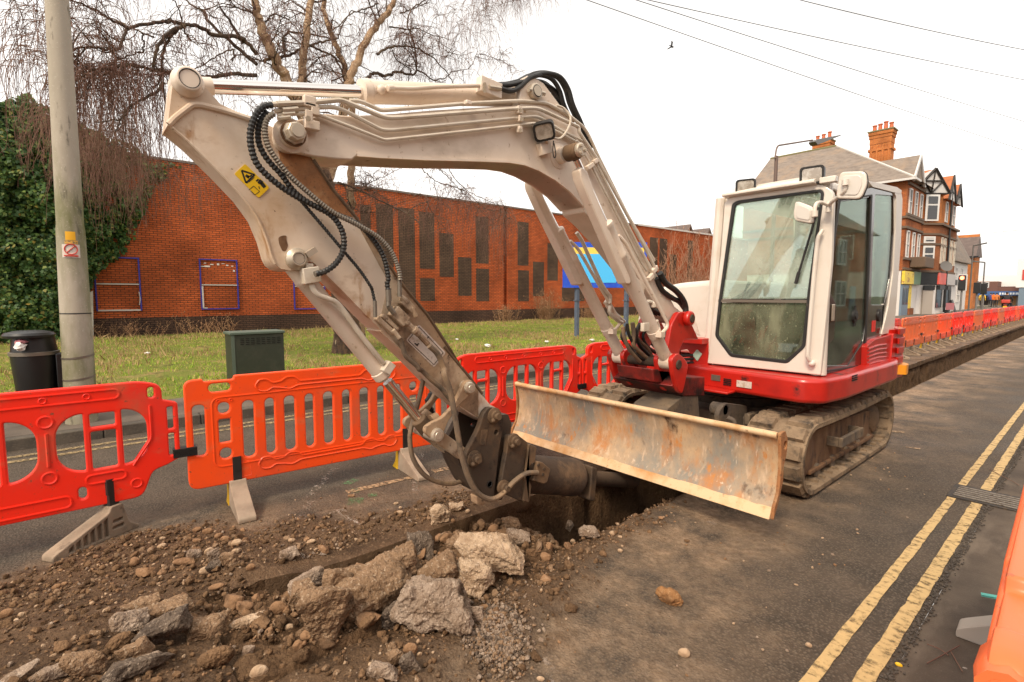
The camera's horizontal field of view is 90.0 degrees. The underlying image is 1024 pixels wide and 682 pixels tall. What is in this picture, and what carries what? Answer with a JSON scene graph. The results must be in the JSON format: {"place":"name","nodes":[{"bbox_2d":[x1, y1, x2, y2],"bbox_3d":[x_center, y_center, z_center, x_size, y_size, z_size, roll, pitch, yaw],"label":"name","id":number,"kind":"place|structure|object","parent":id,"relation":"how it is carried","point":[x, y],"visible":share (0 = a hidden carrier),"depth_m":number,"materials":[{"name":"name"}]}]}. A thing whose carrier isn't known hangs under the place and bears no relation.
{"place":"outdoors","nodes":[
{"label":"outdoors","id":0,"kind":"place"},
{"bbox_2d":[0,314,638,398],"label":"lawn","id":1,"kind":"structure","parent":0,"point":[160,374],"depth_m":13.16,"materials":[{"name":"plant"}]},
{"bbox_2d":[93,316,177,338],"bbox_3d":[-12.513,-0.441,16.947,2.598,0.860,1.019,-3,6,-33],"label":"bare shrub","id":2,"kind":"object","parent":1,"relation":"on","point":[131,329],"visible":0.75,"depth_m":16.86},
{"bbox_2d":[173,311,237,333],"bbox_3d":[-10.891,-0.612,18.312,2.153,0.960,1.098,-4,7,-41],"label":"bare shrub","id":3,"kind":"object","parent":1,"relation":"on","point":[204,330],"visible":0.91,"depth_m":18.37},
{"bbox_2d":[223,329,284,383],"bbox_3d":[-4.269,0.279,8.521,0.833,0.900,0.460,-4,7,-41],"label":"utility cabinet","id":4,"kind":"object","parent":1,"relation":"on","point":[253,351],"visible":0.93,"depth_m":8.33,"materials":[{"name":"green metal"}]},
{"bbox_2d":[0,0,570,354],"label":"birch tree","id":5,"kind":"object","parent":1,"relation":"on","point":[109,70],"visible":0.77,"depth_m":11.15,"materials":[{"name":"brown plant"}]},
{"bbox_2d":[321,0,365,336],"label":"birch tree","id":6,"kind":"object","parent":1,"relation":"on","point":[350,175],"visible":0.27,"depth_m":13.77,"materials":[{"name":"brown plant"}]},
{"bbox_2d":[493,304,522,321],"bbox_3d":[-0.188,-1.511,26.985,1.915,1.220,1.463,-4,7,-41],"label":"bare shrub","id":7,"kind":"object","parent":1,"relation":"on","point":[506,310],"visible":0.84,"depth_m":26.82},
{"bbox_2d":[523,286,570,319],"bbox_3d":[2.129,-2.067,28.759,2.098,2.012,2.542,3,6,30],"label":"bare shrub","id":8,"kind":"object","parent":1,"relation":"on","point":[546,315],"visible":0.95,"depth_m":28.56,"materials":[{"name":"plant"}]},
{"bbox_2d":[562,242,646,336],"bbox_3d":[3.184,-1.721,17.768,2.900,3.350,0.256,0,5,-2],"label":"sign board","id":9,"kind":"object","parent":1,"relation":"on","point":[606,274],"visible":0.4,"depth_m":17.59,"materials":[{"name":"blue"}]},
{"bbox_2d":[635,213,774,314],"bbox_3d":[13.872,-5.383,37.678,15.745,7.059,7.775,-4,7,-41],"label":"bare shrub","id":10,"kind":"object","parent":1,"relation":"on","point":[699,278],"visible":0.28,"depth_m":36.51,"materials":[{"name":"plant"}]},
{"bbox_2d":[4,319,901,437],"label":"pavement","id":11,"kind":"structure","parent":0,"point":[15,429],"depth_m":6.21,"materials":[{"name":"concrete"}]},
{"bbox_2d":[1,330,62,391],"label":"litter bin","id":12,"kind":"object","parent":11,"relation":"on","point":[36,363],"visible":0.66,"depth_m":5.47,"materials":[{"name":"plastic"}]},
{"bbox_2d":[44,0,98,424],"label":"lamp post","id":13,"kind":"object","parent":11,"relation":"on","point":[77,344],"visible":0.95,"depth_m":5.50,"materials":[{"name":"concrete"}]},
{"bbox_2d":[769,135,840,281],"bbox_3d":[11.533,-4.468,20.153,6.088,8.202,0.260,-4,7,-41],"label":"street lamp","id":14,"kind":"object","parent":11,"relation":"on","point":[812,142],"visible":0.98,"depth_m":18.33,"materials":[{"name":"grey metal"}]},
{"bbox_2d":[0,323,1023,681],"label":"road","id":15,"kind":"structure","parent":0,"point":[952,423],"depth_m":3.05,"materials":[{"name":"asphalt"}]},
{"bbox_2d":[0,658,39,681],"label":"concrete lump","id":16,"kind":"object","parent":15,"relation":"on","point":[21,671],"visible":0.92,"depth_m":1.83,"materials":[{"name":"concrete"}]},
{"bbox_2d":[28,663,68,681],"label":"concrete lump","id":17,"kind":"object","parent":15,"relation":"on","point":[49,673],"visible":0.69,"depth_m":1.83,"materials":[{"name":"concrete"}]},
{"bbox_2d":[58,648,107,677],"bbox_3d":[-1.581,1.187,1.890,0.138,0.095,0.088,-4,7,-41],"label":"concrete lump","id":18,"kind":"object","parent":15,"relation":"on","point":[89,662],"visible":1,"depth_m":1.87,"materials":[{"name":"concrete"}]},
{"bbox_2d":[0,381,179,562],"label":"plastic barrier","id":19,"kind":"object","parent":15,"relation":"on","point":[50,484],"visible":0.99,"depth_m":3.14,"materials":[{"name":"plastic"}]},
{"bbox_2d":[104,631,134,653],"bbox_3d":[-1.575,1.211,2.056,0.100,0.074,0.062,-4,7,-41],"label":"soil clod","id":20,"kind":"object","parent":15,"relation":"on","point":[118,641],"visible":0.73,"depth_m":2.04,"materials":[{"name":"soil"}]},
{"bbox_2d":[108,607,149,631],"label":"concrete lump","id":21,"kind":"object","parent":15,"relation":"on","point":[134,620],"visible":0.98,"depth_m":2.13,"materials":[{"name":"concrete"}]},
{"bbox_2d":[113,635,154,660],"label":"concrete lump","id":22,"kind":"object","parent":15,"relation":"on","point":[141,645],"visible":0.72,"depth_m":1.97,"materials":[{"name":"concrete"}]},
{"bbox_2d":[99,652,174,681],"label":"concrete lump","id":23,"kind":"object","parent":15,"relation":"on","point":[120,671],"visible":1,"depth_m":1.91,"materials":[{"name":"concrete"}]},
{"bbox_2d":[120,592,164,611],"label":"concrete lump","id":24,"kind":"object","parent":15,"relation":"on","point":[142,601],"visible":0.48,"depth_m":2.29,"materials":[{"name":"concrete"}]},
{"bbox_2d":[131,603,192,644],"bbox_3d":[-1.445,1.191,2.121,0.222,0.116,0.128,-4,7,-41],"label":"concrete lump","id":25,"kind":"object","parent":15,"relation":"on","point":[167,625],"visible":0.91,"depth_m":2.10,"materials":[{"name":"concrete"}]},
{"bbox_2d":[143,594,195,621],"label":"concrete lump","id":26,"kind":"object","parent":15,"relation":"on","point":[162,607],"visible":0.45,"depth_m":2.28,"materials":[{"name":"concrete"}]},
{"bbox_2d":[172,557,194,565],"bbox_3d":[-1.812,1.219,2.826,0.105,0.046,0.060,-4,7,-41],"label":"cobblestone","id":27,"kind":"object","parent":15,"relation":"on","point":[183,561],"visible":0.95,"depth_m":2.81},
{"bbox_2d":[186,549,201,558],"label":"concrete lump","id":28,"kind":"object","parent":15,"relation":"on","point":[194,553],"visible":0.98,"depth_m":2.88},
{"bbox_2d":[184,609,231,642],"bbox_3d":[-1.323,1.241,2.241,0.187,0.093,0.109,-4,7,-41],"label":"concrete lump","id":29,"kind":"object","parent":15,"relation":"on","point":[210,626],"visible":0.92,"depth_m":2.21,"materials":[{"name":"concrete"}]},
{"bbox_2d":[206,547,219,560],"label":"concrete lump","id":30,"kind":"object","parent":15,"relation":"on","point":[213,554],"visible":0.86,"depth_m":2.82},
{"bbox_2d":[205,559,222,573],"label":"concrete lump","id":31,"kind":"object","parent":15,"relation":"on","point":[211,565],"visible":0.73,"depth_m":2.69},
{"bbox_2d":[197,645,235,669],"bbox_3d":[-1.185,1.270,2.055,0.138,0.084,0.066,-3,6,-34],"label":"soil clod","id":32,"kind":"object","parent":15,"relation":"on","point":[214,657],"visible":0.99,"depth_m":2.04,"materials":[{"name":"soil"}]},
{"bbox_2d":[219,551,239,567],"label":"concrete lump","id":33,"kind":"object","parent":15,"relation":"on","point":[229,559],"visible":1,"depth_m":2.71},
{"bbox_2d":[279,545,299,558],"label":"concrete lump","id":34,"kind":"object","parent":15,"relation":"on","point":[294,550],"visible":0.85,"depth_m":2.90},
{"bbox_2d":[172,361,440,523],"bbox_3d":[-1.414,0.698,4.007,2.060,0.962,0.505,-4,6,-37],"label":"plastic barrier","id":35,"kind":"object","parent":15,"relation":"on","point":[236,469],"visible":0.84,"depth_m":3.89,"materials":[{"name":"orange"}]},
{"bbox_2d":[7,369,606,463],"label":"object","id":36,"kind":"structure","parent":15,"relation":"on","point":[219,427],"depth_m":5.68,"materials":[{"name":"paint"}]},
{"bbox_2d":[0,486,678,681],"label":"gravel","id":37,"kind":"structure","parent":15,"relation":"on","point":[57,660],"depth_m":2.64,"materials":[{"name":"gravel"}]},
{"bbox_2d":[366,660,397,681],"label":"concrete lump","id":38,"kind":"object","parent":15,"relation":"on","point":[383,670],"visible":0.99,"depth_m":1.93,"materials":[{"name":"concrete"}]},
{"bbox_2d":[385,648,403,665],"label":"concrete lump","id":39,"kind":"object","parent":15,"relation":"on","point":[393,656],"visible":0.7,"depth_m":2.00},
{"bbox_2d":[399,651,420,673],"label":"concrete lump","id":40,"kind":"object","parent":15,"relation":"on","point":[408,662],"visible":1,"depth_m":1.98,"materials":[{"name":"concrete"}]},
{"bbox_2d":[390,574,473,635],"bbox_3d":[-0.355,1.177,2.303,0.385,0.241,0.219,0,5,5],"label":"concrete lump","id":41,"kind":"object","parent":15,"relation":"on","point":[424,604],"visible":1,"depth_m":2.23,"materials":[{"name":"concrete"}]},
{"bbox_2d":[430,504,449,524],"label":"concrete lump","id":42,"kind":"object","parent":15,"relation":"on","point":[439,513],"visible":1,"depth_m":3.43,"materials":[{"name":"concrete"}]},
{"bbox_2d":[470,606,483,621],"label":"concrete lump","id":43,"kind":"object","parent":15,"relation":"on","point":[477,613],"visible":0.84,"depth_m":2.32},
{"bbox_2d":[447,584,554,681],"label":"grey gravel","id":44,"kind":"structure","parent":15,"relation":"on","point":[504,645],"depth_m":2.23,"materials":[{"name":"gravel"}]},
{"bbox_2d":[447,345,580,421],"bbox_3d":[0.175,0.575,5.382,1.870,0.965,0.505,-4,7,-41],"label":"plastic barrier","id":45,"kind":"object","parent":15,"relation":"on","point":[502,363],"visible":0.4,"depth_m":5.39,"materials":[{"name":"plastic"}]},
{"bbox_2d":[135,452,929,681],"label":"road grit","id":46,"kind":"object","parent":15,"relation":"on","point":[768,570],"visible":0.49,"depth_m":2.98,"materials":[{"name":"gravel"}]},
{"bbox_2d":[162,66,908,519],"bbox_3d":[1.198,-0.291,4.171,6.651,2.946,2.527,-4,7,-41],"label":"excavator","id":47,"kind":"object","parent":15,"relation":"on","point":[754,398],"visible":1,"depth_m":3.46,"materials":[{"name":"metal"}]},
{"bbox_2d":[578,525,599,537],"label":"concrete lump","id":48,"kind":"object","parent":15,"relation":"on","point":[589,531],"visible":1,"depth_m":3.23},
{"bbox_2d":[577,340,630,391],"bbox_3d":[1.602,0.471,6.544,1.950,0.965,0.505,-4,6,-38],"label":"plastic barrier","id":49,"kind":"object","parent":15,"relation":"on","point":[595,350],"visible":0.15,"depth_m":6.16,"materials":[{"name":"plastic"}]},
{"bbox_2d":[346,431,919,492],"bbox_3d":[1.566,1.104,4.809,5.966,0.003,0.635,-1,5,-14],"label":"road marking centre dash","id":50,"kind":"object","parent":15,"relation":"on","point":[375,485],"visible":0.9,"depth_m":4.20,"materials":[{"name":"beige paint"}]},
{"bbox_2d":[655,586,682,606],"bbox_3d":[0.784,1.272,2.551,0.079,0.087,0.130,-4,7,-41],"label":"rock","id":51,"kind":"object","parent":15,"relation":"on","point":[670,596],"visible":1,"depth_m":2.53,"materials":[{"name":"stone"}]},
{"bbox_2d":[799,403,1023,681],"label":"yellow road marking double","id":52,"kind":"object","parent":15,"relation":"on","point":[825,659],"visible":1,"depth_m":2.68,"materials":[{"name":"paint"}]},
{"bbox_2d":[901,316,929,355],"bbox_3d":[10.750,-0.154,13.611,2.060,0.962,0.512,-4,7,-40],"label":"plastic barrier","id":53,"kind":"object","parent":15,"relation":"on","point":[912,326],"visible":0.94,"depth_m":13.65,"materials":[{"name":"plastic"}]},
{"bbox_2d":[919,315,945,349],"bbox_3d":[12.276,-0.268,14.899,2.060,0.962,0.514,-4,7,-40],"label":"plastic barrier","id":54,"kind":"object","parent":15,"relation":"on","point":[928,333],"visible":0.98,"depth_m":14.89,"materials":[{"name":"plastic"}]},
{"bbox_2d":[935,313,959,345],"bbox_3d":[13.804,-0.382,16.184,2.060,0.962,0.510,-4,7,-40],"label":"plastic barrier","id":55,"kind":"object","parent":15,"relation":"on","point":[944,325],"visible":0.93,"depth_m":16.18,"materials":[{"name":"plastic"}]},
{"bbox_2d":[878,439,1023,681],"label":"asphalt crumbs","id":56,"kind":"object","parent":15,"relation":"on","point":[918,621],"visible":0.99,"depth_m":2.71,"materials":[{"name":"asphalt"}]},
{"bbox_2d":[949,312,970,341],"bbox_3d":[15.288,-0.495,17.436,1.950,0.965,0.514,-4,7,-40],"label":"plastic barrier","id":57,"kind":"object","parent":15,"relation":"on","point":[957,323],"visible":0.94,"depth_m":17.40,"materials":[{"name":"plastic"}]},
{"bbox_2d":[957,274,967,311],"bbox_3d":[30.584,-3.047,34.871,0.297,2.969,0.500,-4,7,-41],"label":"traffic light","id":58,"kind":"object","parent":15,"relation":"on","point":[962,283],"visible":0.94,"depth_m":34.76,"materials":[{"name":"grey"}]},
{"bbox_2d":[961,311,981,338],"bbox_3d":[16.816,-0.609,18.721,1.950,0.965,0.509,-4,7,-40],"label":"plastic barrier","id":59,"kind":"object","parent":15,"relation":"on","point":[968,317],"visible":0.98,"depth_m":18.63,"materials":[{"name":"plastic"}]},
{"bbox_2d":[973,281,980,310],"bbox_3d":[34.220,-3.111,37.740,0.276,2.590,0.380,-4,7,-41],"label":"traffic light","id":60,"kind":"object","parent":15,"relation":"on","point":[977,287],"visible":0.92,"depth_m":37.64,"materials":[{"name":"grey"}]},
{"bbox_2d":[972,310,989,335],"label":"plastic barrier","id":61,"kind":"object","parent":15,"relation":"on","point":[977,322],"visible":0.88,"depth_m":19.98,"materials":[{"name":"plastic"}]},
{"bbox_2d":[981,309,997,332],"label":"plastic barrier","id":62,"kind":"object","parent":15,"relation":"on","point":[986,318],"visible":0.89,"depth_m":21.29,"materials":[{"name":"plastic"}]},
{"bbox_2d":[989,308,1004,330],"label":"plastic barrier","id":63,"kind":"object","parent":15,"relation":"on","point":[994,317],"visible":0.94,"depth_m":22.53,"materials":[{"name":"plastic"}]},
{"bbox_2d":[996,308,1010,328],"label":"plastic barrier","id":64,"kind":"object","parent":15,"relation":"on","point":[1000,319],"visible":0.88,"depth_m":23.85,"materials":[{"name":"plastic"}]},
{"bbox_2d":[1016,259,1023,305],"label":"pink gable building","id":65,"kind":"structure","parent":15,"relation":"on","point":[1020,277],"depth_m":61.05,"materials":[{"name":"white"}]},
{"bbox_2d":[204,325,1023,614],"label":"trench ground","id":66,"kind":"structure","parent":0,"point":[607,507],"depth_m":4.72,"materials":[{"name":"soil"}]},
{"bbox_2d":[207,496,583,681],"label":"soil heap","id":67,"kind":"object","parent":66,"relation":"on","point":[543,517],"visible":0.07,"depth_m":2.31,"materials":[{"name":"soil"}]},
{"bbox_2d":[229,610,263,628],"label":"concrete lump","id":68,"kind":"object","parent":67,"relation":"on","point":[246,620],"visible":0.69,"depth_m":2.30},
{"bbox_2d":[249,664,268,677],"bbox_3d":[-1.008,1.317,2.039,0.067,0.056,0.040,-4,7,-41],"label":"cobblestone","id":69,"kind":"object","parent":67,"relation":"on","point":[258,670],"visible":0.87,"depth_m":2.03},
{"bbox_2d":[269,601,286,614],"bbox_3d":[-1.095,1.250,2.396,0.080,0.072,0.039,-1,5,-12],"label":"cobblestone","id":70,"kind":"object","parent":67,"relation":"on","point":[275,607],"visible":0.86,"depth_m":2.38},
{"bbox_2d":[287,577,316,611],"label":"concrete lump","id":71,"kind":"object","parent":67,"relation":"on","point":[294,598],"visible":0.47,"depth_m":2.41,"materials":[{"name":"concrete"}]},
{"bbox_2d":[295,585,354,644],"bbox_3d":[-0.797,1.185,2.196,0.243,0.336,0.137,-3,6,-27],"label":"concrete lump","id":72,"kind":"object","parent":67,"relation":"on","point":[324,611],"visible":0.95,"depth_m":2.15,"materials":[{"name":"concrete"}]},
{"bbox_2d":[322,568,352,586],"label":"concrete lump","id":73,"kind":"object","parent":67,"relation":"on","point":[335,577],"visible":0.44,"depth_m":2.39,"materials":[{"name":"concrete"}]},
{"bbox_2d":[0,486,686,681],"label":"soil crumbs","id":74,"kind":"object","parent":67,"relation":"on","point":[87,640],"visible":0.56,"depth_m":2.63,"materials":[{"name":"brown soil"}]},
{"bbox_2d":[336,550,411,622],"bbox_3d":[-0.674,1.171,2.446,0.335,0.207,0.298,-4,7,-41],"label":"concrete lump","id":75,"kind":"object","parent":67,"relation":"on","point":[377,583],"visible":0.82,"depth_m":2.38,"materials":[{"name":"concrete"}]},
{"bbox_2d":[381,600,397,629],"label":"concrete lump","id":76,"kind":"object","parent":67,"relation":"on","point":[387,623],"visible":0.48,"depth_m":2.32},
{"bbox_2d":[224,517,564,662],"bbox_3d":[-0.251,1.585,3.127,2.558,0.956,0.803,-4,7,-41],"label":"trench rubble","id":77,"kind":"object","parent":67,"relation":"on","point":[242,605],"visible":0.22,"depth_m":2.39,"materials":[{"name":"stone"}]},
{"bbox_2d":[287,566,323,594],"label":"concrete lump","id":78,"kind":"object","parent":77,"relation":"on","point":[315,574],"visible":0.48,"depth_m":2.53,"materials":[{"name":"concrete"}]},
{"bbox_2d":[446,530,459,556],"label":"concrete lump","id":79,"kind":"object","parent":77,"relation":"on","point":[450,542],"visible":0.19,"depth_m":2.91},
{"bbox_2d":[506,528,530,545],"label":"concrete lump","id":80,"kind":"object","parent":77,"relation":"on","point":[520,536],"visible":0.79,"depth_m":3.12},
{"bbox_2d":[388,540,420,576],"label":"concrete lump","id":81,"kind":"object","parent":67,"relation":"on","point":[405,554],"visible":0.41,"depth_m":2.57,"materials":[{"name":"concrete"}]},
{"bbox_2d":[406,530,433,560],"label":"concrete lump","id":82,"kind":"object","parent":67,"relation":"on","point":[421,540],"visible":0.66,"depth_m":2.92,"materials":[{"name":"concrete"}]},
{"bbox_2d":[417,548,458,578],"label":"concrete lump","id":83,"kind":"object","parent":67,"relation":"on","point":[442,564],"visible":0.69,"depth_m":2.57,"materials":[{"name":"concrete"}]},
{"bbox_2d":[457,557,494,598],"bbox_3d":[-0.204,1.224,2.638,0.233,0.185,0.152,0,5,-5],"label":"concrete lump","id":84,"kind":"object","parent":67,"relation":"on","point":[477,577],"visible":0.77,"depth_m":2.59,"materials":[{"name":"concrete"}]},
{"bbox_2d":[454,532,524,575],"bbox_3d":[-0.119,1.155,2.808,0.395,0.199,0.183,1,5,12],"label":"concrete lump","id":85,"kind":"object","parent":67,"relation":"on","point":[502,552],"visible":0.92,"depth_m":2.76,"materials":[{"name":"concrete"}]},
{"bbox_2d":[504,516,519,528],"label":"concrete lump","id":86,"kind":"object","parent":67,"relation":"on","point":[511,522],"visible":0.6,"depth_m":3.24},
{"bbox_2d":[666,224,711,233],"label":"distant house","id":87,"kind":"structure","parent":0,"point":[689,226],"depth_m":63.08,"materials":[{"name":"grey tile"}]},
{"bbox_2d":[587,0,1021,149],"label":"overhead wire","id":88,"kind":"object","parent":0,"point":[771,64],"visible":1,"depth_m":13.32,"materials":[{"name":"grey"}]},
{"bbox_2d":[637,0,1023,121],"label":"overhead wire","id":89,"kind":"object","parent":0,"point":[813,56],"visible":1,"depth_m":12.95,"materials":[{"name":"grey"}]},
{"bbox_2d":[649,0,1023,79],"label":"overhead wire","id":90,"kind":"object","parent":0,"point":[826,39],"visible":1,"depth_m":12.13,"materials":[{"name":"grey"}]},
{"bbox_2d":[801,0,1023,49],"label":"overhead wire","id":91,"kind":"object","parent":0,"point":[910,26],"visible":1,"depth_m":11.55,"materials":[{"name":"grey"}]},
{"bbox_2d":[895,306,1012,318],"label":"pavement by shops","id":92,"kind":"structure","parent":0,"point":[913,315],"depth_m":40.36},
{"bbox_2d":[967,242,986,310],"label":"street lamp","id":93,"kind":"object","parent":92,"relation":"on","point":[968,308],"visible":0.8,"depth_m":44.63,"materials":[{"name":"grey"}]},
{"bbox_2d":[889,446,1023,681],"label":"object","id":94,"kind":"object","parent":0,"point":[979,571],"visible":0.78,"depth_m":2.56,"materials":[{"name":"concrete"}]},
{"bbox_2d":[946,484,1020,511],"bbox_3d":[3.672,1.202,3.788,0.370,0.036,0.652,-4,7,-41],"label":"drain grating","id":95,"kind":"object","parent":94,"relation":"on","point":[985,497],"visible":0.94,"depth_m":3.87,"materials":[{"name":"metal"}]},
{"bbox_2d":[956,486,1023,681],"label":"plastic barrier","id":96,"kind":"object","parent":94,"relation":"on","point":[998,635],"visible":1,"depth_m":0.90,"materials":[{"name":"orange"}]},
{"bbox_2d":[958,234,981,308],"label":"orange house","id":97,"kind":"structure","parent":0,"point":[968,242],"depth_m":56.48,"materials":[{"name":"brick"}]},
{"label":"ground","id":98,"kind":"structure","parent":0,"visible":0},
{"bbox_2d":[5,360,606,451],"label":"kerb","id":99,"kind":"structure","parent":98,"relation":"on","point":[16,443],"depth_m":5.97,"materials":[{"name":"concrete"}]},
{"bbox_2d":[90,153,747,336],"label":"brick wall","id":100,"kind":"structure","parent":98,"relation":"on","point":[446,288],"depth_m":21.09,"materials":[{"name":"brown"}]},
{"bbox_2d":[0,92,180,343],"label":"ivy","id":101,"kind":"object","parent":100,"relation":"attached to","point":[29,299],"visible":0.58,"depth_m":14.98,"materials":[{"name":"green plant"}]},
{"bbox_2d":[94,257,141,310],"bbox_3d":[-13.261,-1.917,17.238,1.230,1.811,0.057,-4,7,-39],"label":"poster frame","id":102,"kind":"object","parent":100,"relation":"attached to","point":[140,302],"visible":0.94,"depth_m":17.39,"materials":[{"name":"blue"}]},
{"bbox_2d":[199,259,238,309],"bbox_3d":[-10.920,-2.113,19.120,1.255,1.857,0.055,-4,6,-39],"label":"poster frame","id":103,"kind":"object","parent":100,"relation":"attached to","point":[202,296],"visible":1,"depth_m":18.96,"materials":[{"name":"blue"}]},
{"bbox_2d":[742,121,933,315],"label":"corner building","id":104,"kind":"structure","parent":98,"relation":"on","point":[880,164],"depth_m":40.97,"materials":[{"name":"brick"}]},
{"bbox_2d":[915,167,962,313],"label":"shop terrace","id":105,"kind":"structure","parent":98,"relation":"on","point":[943,197],"depth_m":39.24,"materials":[{"name":"brick"}]},
{"bbox_2d":[923,246,934,257],"bbox_3d":[31.636,-6.430,38.887,0.715,1.600,0.578,-4,7,-41],"label":"window","id":106,"kind":"structure","parent":105,"relation":"in","point":[928,251],"depth_m":38.84,"materials":[{"name":"grey"}]},
{"bbox_2d":[925,194,939,220],"bbox_3d":[31.678,-10.041,38.568,0.832,1.950,0.672,-4,7,-41],"label":"window","id":107,"kind":"structure","parent":105,"relation":"in","point":[932,200],"depth_m":38.54,"materials":[{"name":"grey"}]},
{"bbox_2d":[950,235,970,310],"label":"white house","id":108,"kind":"structure","parent":98,"relation":"on","point":[962,260],"depth_m":50.04,"materials":[{"name":"grey"}]},
{"bbox_2d":[977,275,1018,306],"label":"supermarket","id":109,"kind":"structure","parent":98,"relation":"on","point":[1001,285],"depth_m":71.64,"materials":[{"name":"beige"}]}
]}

